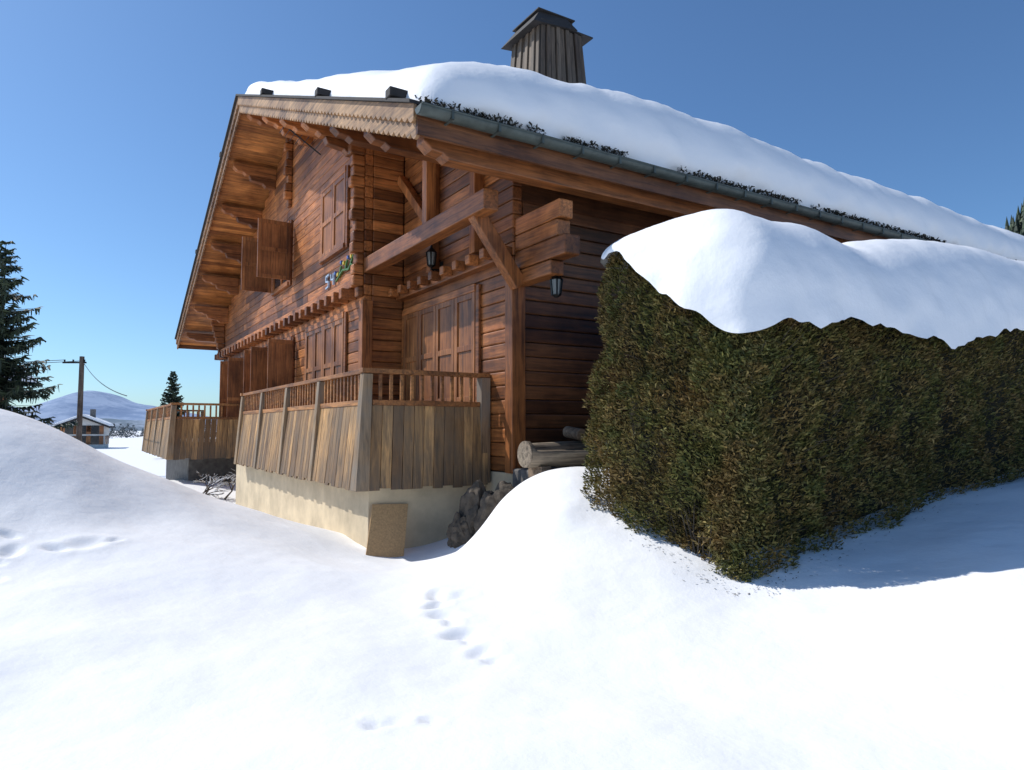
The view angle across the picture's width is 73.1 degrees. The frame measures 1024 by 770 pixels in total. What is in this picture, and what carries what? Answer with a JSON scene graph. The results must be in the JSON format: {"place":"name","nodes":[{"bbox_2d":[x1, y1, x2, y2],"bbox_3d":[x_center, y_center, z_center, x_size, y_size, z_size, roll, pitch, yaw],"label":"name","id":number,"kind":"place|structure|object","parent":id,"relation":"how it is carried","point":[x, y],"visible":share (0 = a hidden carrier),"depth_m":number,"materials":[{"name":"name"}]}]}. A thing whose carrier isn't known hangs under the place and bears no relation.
{"place":"outdoors","nodes":[
{"label":"outdoors","id":0,"kind":"place"},
{"bbox_2d":[54,414,113,425],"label":"roof snow","id":1,"kind":"structure","parent":0,"point":[96,419],"depth_m":87.71,"materials":[{"name":"white snow"}]},
{"bbox_2d":[12,390,208,423],"bbox_3d":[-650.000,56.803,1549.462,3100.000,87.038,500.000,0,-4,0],"label":"distant mountain","id":2,"kind":"structure","parent":0,"point":[104,405],"depth_m":1430.39,"materials":[{"name":"white snow"}]},
{"bbox_2d":[49,418,216,430],"bbox_3d":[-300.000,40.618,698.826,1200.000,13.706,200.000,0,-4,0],"label":"distant hill","id":3,"kind":"structure","parent":0,"point":[139,425],"depth_m":652.80,"materials":[{"name":"white snow"}]},
{"bbox_2d":[175,94,420,338],"bbox_3d":[-6.664,-4.565,16.635,0.210,4.681,21.150,2,-4,-32],"label":"verge cap","id":4,"kind":"object","parent":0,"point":[389,100],"visible":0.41,"depth_m":14.11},
{"bbox_2d":[195,86,407,253],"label":"verge blocks","id":5,"kind":"structure","parent":4,"relation":"on","point":[392,92],"depth_m":8.10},
{"bbox_2d":[0,409,1023,769],"bbox_3d":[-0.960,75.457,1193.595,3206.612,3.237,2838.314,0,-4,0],"label":"snow ground","id":6,"kind":"structure","parent":0,"point":[152,617],"depth_m":4.62,"materials":[{"name":"white snow"}]},
{"bbox_2d":[0,240,78,438],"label":"spruce tree","id":7,"kind":"object","parent":6,"relation":"on","point":[14,388],"visible":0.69,"depth_m":30.13,"materials":[{"name":"green plant"}]},
{"bbox_2d":[23,356,126,441],"bbox_3d":[-32.560,1.350,34.717,46.721,7.617,14.522,-1,-4,15],"label":"utility pole","id":8,"kind":"object","parent":6,"relation":"on","point":[81,362],"visible":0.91,"depth_m":39.92,"materials":[{"name":"brown wood"}]},
{"bbox_2d":[89,438,108,447],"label":"walls","id":9,"kind":"structure","parent":6,"relation":"on","point":[103,445],"depth_m":88.35,"materials":[{"name":"white paint"}]},
{"bbox_2d":[60,426,108,444],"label":"shutters","id":10,"kind":"object","parent":9,"relation":"on","point":[88,431],"visible":0.68,"depth_m":87.83,"materials":[{"name":"brown wood"}]},
{"bbox_2d":[65,426,108,444],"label":"windows","id":11,"kind":"structure","parent":9,"relation":"on","point":[94,439],"depth_m":87.91,"materials":[{"name":"grey glass"}]},
{"bbox_2d":[66,418,108,437],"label":"walls","id":12,"kind":"structure","parent":9,"relation":"on","point":[85,422],"depth_m":88.04,"materials":[{"name":"white paint"}]},
{"bbox_2d":[59,417,114,427],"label":"roof","id":13,"kind":"structure","parent":12,"relation":"on","point":[90,420],"depth_m":87.53,"materials":[{"name":"white"}]},
{"bbox_2d":[90,409,95,417],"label":"chimney","id":14,"kind":"object","parent":12,"relation":"on","point":[92,412],"visible":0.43,"depth_m":90.30,"materials":[{"name":"grey stone"}]},
{"bbox_2d":[51,424,210,437],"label":"distant trees","id":15,"kind":"object","parent":6,"relation":"on","point":[123,431],"visible":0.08,"depth_m":200.47,"materials":[{"name":"grey plant"}]},
{"bbox_2d":[160,371,188,415],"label":"spruce tree","id":16,"kind":"object","parent":6,"relation":"on","point":[173,387],"visible":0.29,"depth_m":59.97,"materials":[{"name":"green plant"}]},
{"bbox_2d":[166,445,235,481],"bbox_3d":[-10.533,3.321,23.418,1.580,2.680,5.900,2,-4,-32],"label":"balcony base","id":17,"kind":"object","parent":6,"relation":"on","point":[187,469],"visible":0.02,"depth_m":21.01,"materials":[{"name":"grey concrete"}]},
{"bbox_2d":[192,467,235,499],"bbox_3d":[-7.110,2.492,16.938,1.290,0.987,0.926,0,-4,0],"label":"bare shrub","id":18,"kind":"object","parent":6,"relation":"on","point":[219,484],"visible":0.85,"depth_m":16.91,"materials":[{"name":"brown plant"}]},
{"bbox_2d":[235,464,512,547],"bbox_3d":[1.434,3.101,20.693,18.080,2.380,17.680,2,-4,-32],"label":"foundation","id":19,"kind":"object","parent":6,"relation":"on","point":[431,511],"visible":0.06,"depth_m":9.87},
{"bbox_2d":[224,137,373,400],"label":"facade logs","id":20,"kind":"object","parent":19,"relation":"on","point":[313,174],"visible":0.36,"depth_m":15.82,"materials":[{"name":"brown wood"}]},
{"bbox_2d":[219,218,292,441],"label":"open shutters","id":21,"kind":"object","parent":20,"relation":"attached to","point":[266,254],"visible":0.66,"depth_m":17.46,"materials":[{"name":"brown wood"}]},
{"bbox_2d":[271,220,292,296],"bbox_3d":[-5.842,-3.180,17.488,0.087,1.620,1.800,2,-4,-32],"label":"window open frame","id":22,"kind":"object","parent":20,"relation":"attached to","point":[281,288],"visible":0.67,"depth_m":16.79,"materials":[{"name":"brown wood"}]},
{"bbox_2d":[275,279,286,288],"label":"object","id":23,"kind":"object","parent":22,"relation":"attached to","point":[277,282],"visible":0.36,"depth_m":17.80,"materials":[{"name":"grey glass"}]},
{"bbox_2d":[273,279,288,290],"bbox_3d":[-5.827,-3.170,17.497,0.033,1.400,1.600,2,-4,-32],"label":"window open sash","id":24,"kind":"object","parent":22,"relation":"attached to","point":[280,284],"depth_m":18.08,"materials":[{"name":"brown wood"}]},
{"bbox_2d":[211,137,364,360],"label":"log ends","id":25,"kind":"object","parent":20,"relation":"attached to","point":[356,181],"visible":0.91,"depth_m":12.48,"materials":[{"name":"brown wood"}]},
{"bbox_2d":[283,336,294,382],"bbox_3d":[-5.629,0.217,16.937,0.088,2.670,1.800,2,-4,-32],"label":"window frame","id":26,"kind":"object","parent":20,"relation":"attached to","point":[291,338],"visible":0.24,"depth_m":16.25,"materials":[{"name":"brown wood"}]},
{"bbox_2d":[279,127,320,155],"bbox_3d":[-4.483,-5.231,14.802,0.799,0.472,0.800,2,-4,-32],"label":"antenna","id":27,"kind":"object","parent":20,"relation":"attached to","point":[303,141],"visible":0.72,"depth_m":14.83,"materials":[{"name":"black metal"}]},
{"bbox_2d":[325,273,334,289],"bbox_3d":[-3.693,-2.123,14.034,0.035,0.295,0.548,2,-4,-32],"label":"sign number","id":28,"kind":"object","parent":20,"relation":"attached to","point":[332,277],"visible":0.98,"depth_m":14.08,"materials":[{"name":"metal"}]},
{"bbox_2d":[319,165,349,264],"bbox_3d":[-3.617,-3.400,13.962,0.087,1.620,1.750,2,-4,-32],"label":"window frame","id":29,"kind":"object","parent":20,"relation":"attached to","point":[337,249],"visible":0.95,"depth_m":13.46,"materials":[{"name":"brown wood"}]},
{"bbox_2d":[320,171,345,257],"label":"window shutters","id":30,"kind":"object","parent":29,"relation":"attached to","point":[333,206],"depth_m":13.90,"materials":[{"name":"brown wood"}]},
{"bbox_2d":[335,254,353,281],"bbox_3d":[-3.215,-2.246,13.282,0.060,0.365,1.018,2,-4,-32],"label":"sign","id":31,"kind":"object","parent":20,"relation":"attached to","point":[341,270],"depth_m":13.25,"materials":[{"name":"green metal"}]},
{"bbox_2d":[334,255,350,274],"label":"sign petals","id":32,"kind":"object","parent":31,"relation":"attached to","point":[349,258],"visible":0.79,"depth_m":13.41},
{"bbox_2d":[214,246,511,359],"bbox_3d":[-5.184,-1.486,16.856,1.060,0.380,17.810,2,-4,-32],"label":"joist course","id":33,"kind":"object","parent":20,"relation":"attached to","point":[344,293],"visible":0.98,"depth_m":12.72,"materials":[{"name":"brown wood"}]},
{"bbox_2d":[426,245,442,270],"bbox_3d":[-1.289,-2.055,11.411,0.297,0.520,0.200,2,-4,-32],"label":"wall lantern frame","id":34,"kind":"object","parent":33,"relation":"on","point":[431,250],"visible":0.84,"depth_m":11.34,"materials":[{"name":"black metal"}]},
{"bbox_2d":[427,252,434,264],"bbox_3d":[-1.330,-2.072,11.386,0.139,0.210,0.160,2,-4,-32],"label":"wall lantern glass","id":35,"kind":"object","parent":34,"relation":"in","point":[433,255],"visible":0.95,"depth_m":11.33,"materials":[{"name":"glass"}]},
{"bbox_2d":[234,373,489,491],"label":"balcony posts","id":36,"kind":"object","parent":19,"relation":"on","point":[360,479],"visible":0.61,"depth_m":9.88,"materials":[{"name":"wood"}]},
{"bbox_2d":[237,405,487,490],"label":"balcony boards","id":37,"kind":"object","parent":36,"relation":"attached to","point":[419,447],"visible":0.88,"depth_m":9.61,"materials":[{"name":"brown wood"}]},
{"bbox_2d":[240,368,489,414],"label":"balcony rails","id":38,"kind":"object","parent":36,"relation":"attached to","point":[302,395],"visible":0.81,"depth_m":9.84,"materials":[{"name":"brown wood"}]},
{"bbox_2d":[370,150,403,431],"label":"bay side logs","id":39,"kind":"object","parent":19,"relation":"on","point":[388,199],"visible":0.48,"depth_m":12.70,"materials":[{"name":"brown wood"}]},
{"bbox_2d":[394,157,405,395],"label":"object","id":40,"kind":"object","parent":19,"relation":"on","point":[403,277],"depth_m":13.03,"materials":[{"name":"brown wood"}]},
{"bbox_2d":[358,281,525,473],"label":"corner posts","id":41,"kind":"object","parent":19,"relation":"on","point":[515,423],"visible":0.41,"depth_m":9.54,"materials":[{"name":"brown wood"}]},
{"bbox_2d":[404,157,521,470],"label":"recess logs","id":42,"kind":"object","parent":19,"relation":"on","point":[454,186],"visible":0.35,"depth_m":10.16,"materials":[{"name":"brown wood"}]},
{"bbox_2d":[401,283,480,401],"bbox_3d":[-1.264,-0.124,11.448,0.087,2.670,2.880,2,-4,-32],"label":"recess door frame","id":43,"kind":"object","parent":42,"relation":"attached to","point":[474,287],"visible":0.46,"depth_m":10.45,"materials":[{"name":"brown wood"}]},
{"bbox_2d":[403,292,475,406],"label":"recess door shutters","id":44,"kind":"object","parent":43,"relation":"in","point":[439,337],"visible":0.52,"depth_m":11.32,"materials":[{"name":"brown wood"}]},
{"bbox_2d":[397,161,522,289],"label":"braces","id":45,"kind":"object","parent":42,"relation":"attached to","point":[483,232],"visible":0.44,"depth_m":10.31,"materials":[{"name":"brown wood"}]},
{"bbox_2d":[364,188,497,273],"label":"front beam","id":46,"kind":"structure","parent":45,"relation":"attached to","point":[483,203],"depth_m":10.02,"materials":[{"name":"brown wood"}]},
{"bbox_2d":[186,114,849,341],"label":"purlins","id":47,"kind":"object","parent":45,"relation":"attached to","point":[420,148],"visible":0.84,"depth_m":9.72,"materials":[{"name":"brown wood"}]},
{"bbox_2d":[180,113,284,346],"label":"soffit","id":48,"kind":"structure","parent":47,"relation":"on","point":[256,144],"depth_m":19.69,"materials":[{"name":"brown wood"}]},
{"bbox_2d":[176,96,419,348],"bbox_3d":[-6.695,-4.447,16.608,0.037,4.829,21.150,2,-4,-32],"label":"verge board","id":49,"kind":"object","parent":48,"relation":"attached to","point":[399,112],"visible":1,"depth_m":10.70,"materials":[{"name":"brown wood"}]},
{"bbox_2d":[245,62,1023,260],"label":"roof snow","id":50,"kind":"structure","parent":48,"relation":"on","point":[652,132],"depth_m":10.00,"materials":[{"name":"white snow"}]},
{"bbox_2d":[179,345,217,350],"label":"fascia","id":51,"kind":"structure","parent":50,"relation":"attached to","point":[197,347],"depth_m":25.77,"materials":[{"name":"brown wood"}]},
{"bbox_2d":[510,24,585,83],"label":"chimney cladding","id":52,"kind":"structure","parent":50,"relation":"on","point":[525,52],"depth_m":13.40,"materials":[{"name":"grey wood"}]},
{"bbox_2d":[501,7,592,50],"bbox_3d":[0.707,-7.029,13.926,1.460,0.401,1.200,2,-4,-32],"label":"chimney hood","id":53,"kind":"object","parent":52,"relation":"on","point":[533,19],"visible":0.51,"depth_m":13.50,"materials":[{"name":"wood"}]},
{"bbox_2d":[416,105,888,240],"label":"eave fascia","id":54,"kind":"structure","parent":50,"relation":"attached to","point":[438,130],"depth_m":8.96,"materials":[{"name":"brown wood"}]},
{"bbox_2d":[417,103,924,240],"bbox_3d":[7.054,-2.652,12.514,19.050,0.093,0.186,2,-4,-32],"label":"gutter","id":55,"kind":"object","parent":54,"relation":"attached to","point":[444,115],"visible":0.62,"depth_m":8.98,"materials":[{"name":"metal"}]},
{"bbox_2d":[415,95,946,242],"bbox_3d":[6.976,-2.881,12.793,18.951,0.306,0.430,2,-4,-32],"label":"roof debris","id":56,"kind":"object","parent":55,"relation":"in","point":[709,177],"visible":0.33,"depth_m":10.00,"materials":[{"name":"plant"}]},
{"bbox_2d":[415,101,928,240],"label":"gutter brackets","id":57,"kind":"object","parent":54,"relation":"attached to","point":[418,108],"visible":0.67,"depth_m":9.09,"materials":[{"name":"grey metal"}]},
{"bbox_2d":[521,202,646,442],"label":"side logs","id":58,"kind":"object","parent":19,"relation":"on","point":[564,343],"visible":0.02,"depth_m":10.05,"materials":[{"name":"brown wood"}]},
{"bbox_2d":[515,198,579,285],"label":"eave corbels","id":59,"kind":"object","parent":58,"relation":"attached to","point":[547,243],"visible":0.34,"depth_m":9.01,"materials":[{"name":"brown wood"}]},
{"bbox_2d":[550,276,562,297],"bbox_3d":[0.581,-1.384,9.055,0.190,0.473,0.190,2,-4,-32],"label":"hanging lantern frame","id":60,"kind":"object","parent":59,"relation":"hanging from","point":[556,295],"visible":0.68,"depth_m":9.00,"materials":[{"name":"black metal"}]},
{"bbox_2d":[552,279,560,293],"bbox_3d":[0.581,-1.276,9.049,0.132,0.200,0.152,2,-4,-32],"label":"hanging lantern glass","id":61,"kind":"object","parent":60,"relation":"in","point":[554,285],"visible":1,"depth_m":9.00,"materials":[{"name":"glass"}]},
{"bbox_2d":[366,504,407,556],"bbox_3d":[-1.621,1.929,8.949,0.740,0.740,0.375,2,-4,-32],"label":"leaning board","id":62,"kind":"object","parent":6,"relation":"on","point":[387,532],"visible":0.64,"depth_m":8.97,"materials":[{"name":"brown wood"}]},
{"bbox_2d":[446,512,473,547],"bbox_3d":[-0.620,1.897,8.752,0.439,0.592,0.457,0,-4,0],"label":"boulder","id":63,"kind":"object","parent":6,"relation":"on","point":[458,533],"visible":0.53,"depth_m":8.61,"materials":[{"name":"grey stone"}]},
{"bbox_2d":[459,479,493,534],"bbox_3d":[-0.418,1.684,8.850,0.543,0.948,0.586,0,-4,0],"label":"boulder","id":64,"kind":"object","parent":6,"relation":"on","point":[469,504],"visible":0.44,"depth_m":8.72,"materials":[{"name":"grey stone"}]},
{"bbox_2d":[473,489,503,533],"bbox_3d":[-0.243,1.717,8.634,0.427,0.823,0.450,-2,-4,23],"label":"boulder","id":65,"kind":"object","parent":6,"relation":"on","point":[489,503],"visible":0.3,"depth_m":8.50,"materials":[{"name":"grey stone"}]},
{"bbox_2d":[495,480,514,496],"bbox_3d":[-0.048,1.540,8.777,0.545,0.651,0.444,0,-4,0],"label":"boulder","id":66,"kind":"object","parent":6,"relation":"on","point":[506,488],"visible":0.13,"depth_m":8.69,"materials":[{"name":"grey stone"}]},
{"bbox_2d":[513,466,603,486],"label":"side terrace slab","id":67,"kind":"structure","parent":6,"relation":"on","point":[520,475],"depth_m":9.28,"materials":[{"name":"grey stone"}]},
{"bbox_2d":[517,426,609,476],"bbox_3d":[0.716,0.872,9.169,1.509,0.657,0.632,2,-4,-32],"label":"log trough","id":68,"kind":"object","parent":6,"relation":"on","point":[535,458],"visible":0.71,"depth_m":8.81,"materials":[{"name":"grey wood"}]},
{"bbox_2d":[490,184,673,471],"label":"wall","id":69,"kind":"structure","parent":6,"relation":"on","point":[581,205],"depth_m":10.58,"materials":[{"name":"brown wood"}]},
{"bbox_2d":[591,486,1003,595],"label":"fallen hedge litter","id":70,"kind":"object","parent":6,"relation":"on","point":[789,571],"visible":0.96,"depth_m":6.06,"materials":[{"name":"green plant"}]},
{"bbox_2d":[580,209,1023,582],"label":"hedge","id":71,"kind":"object","parent":6,"relation":"on","point":[792,384],"visible":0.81,"depth_m":6.77,"materials":[{"name":"green plant"}]},
{"bbox_2d":[0,0,1023,416],"label":"sky","id":72,"kind":"structure","parent":0,"point":[115,114],"materials":[{"name":"blue"}]},
{"bbox_2d":[539,25,576,82],"bbox_3d":[0.698,-5.550,13.829,1.340,2.725,1.340,2,-4,-32],"label":"chimney","id":73,"kind":"object","parent":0,"point":[545,53],"visible":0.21,"depth_m":13.22,"materials":[{"name":"wood"}]},
{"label":"far balcony floor","id":74,"kind":"structure","parent":0,"visible":0},
{"bbox_2d":[142,405,204,459],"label":"balcony posts","id":75,"kind":"object","parent":74,"relation":"on","point":[170,443],"visible":0.52,"depth_m":19.25,"materials":[{"name":"brown wood"}]},
{"bbox_2d":[143,419,237,459],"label":"balcony boards","id":76,"kind":"object","parent":75,"relation":"attached to","point":[190,429],"visible":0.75,"depth_m":19.71,"materials":[{"name":"brown wood"}]},
{"bbox_2d":[146,403,239,420],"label":"balcony rails","id":77,"kind":"object","parent":75,"relation":"attached to","point":[168,409],"visible":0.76,"depth_m":19.88,"materials":[{"name":"brown wood"}]},
{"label":"forested hill","id":78,"kind":"structure","parent":0,"visible":0},
{"bbox_2d":[1001,201,1023,235],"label":"hillside forest","id":79,"kind":"object","parent":78,"relation":"on","point":[1016,226],"visible":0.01,"depth_m":186.98,"materials":[{"name":"green plant"}]},
{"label":"balcony floor","id":80,"kind":"structure","parent":0,"visible":0},
{"bbox_2d":[304,311,347,389],"bbox_3d":[-3.884,0.020,14.173,0.087,2.720,2.750,2,-4,-32],"label":"door frame","id":81,"kind":"object","parent":80,"relation":"on","point":[340,315],"visible":0.41,"depth_m":13.23,"materials":[{"name":"brown wood"}]},
{"bbox_2d":[305,318,343,401],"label":"door shutters","id":82,"kind":"object","parent":81,"relation":"attached to","point":[324,351],"depth_m":14.11,"materials":[{"name":"brown wood"}]}
]}

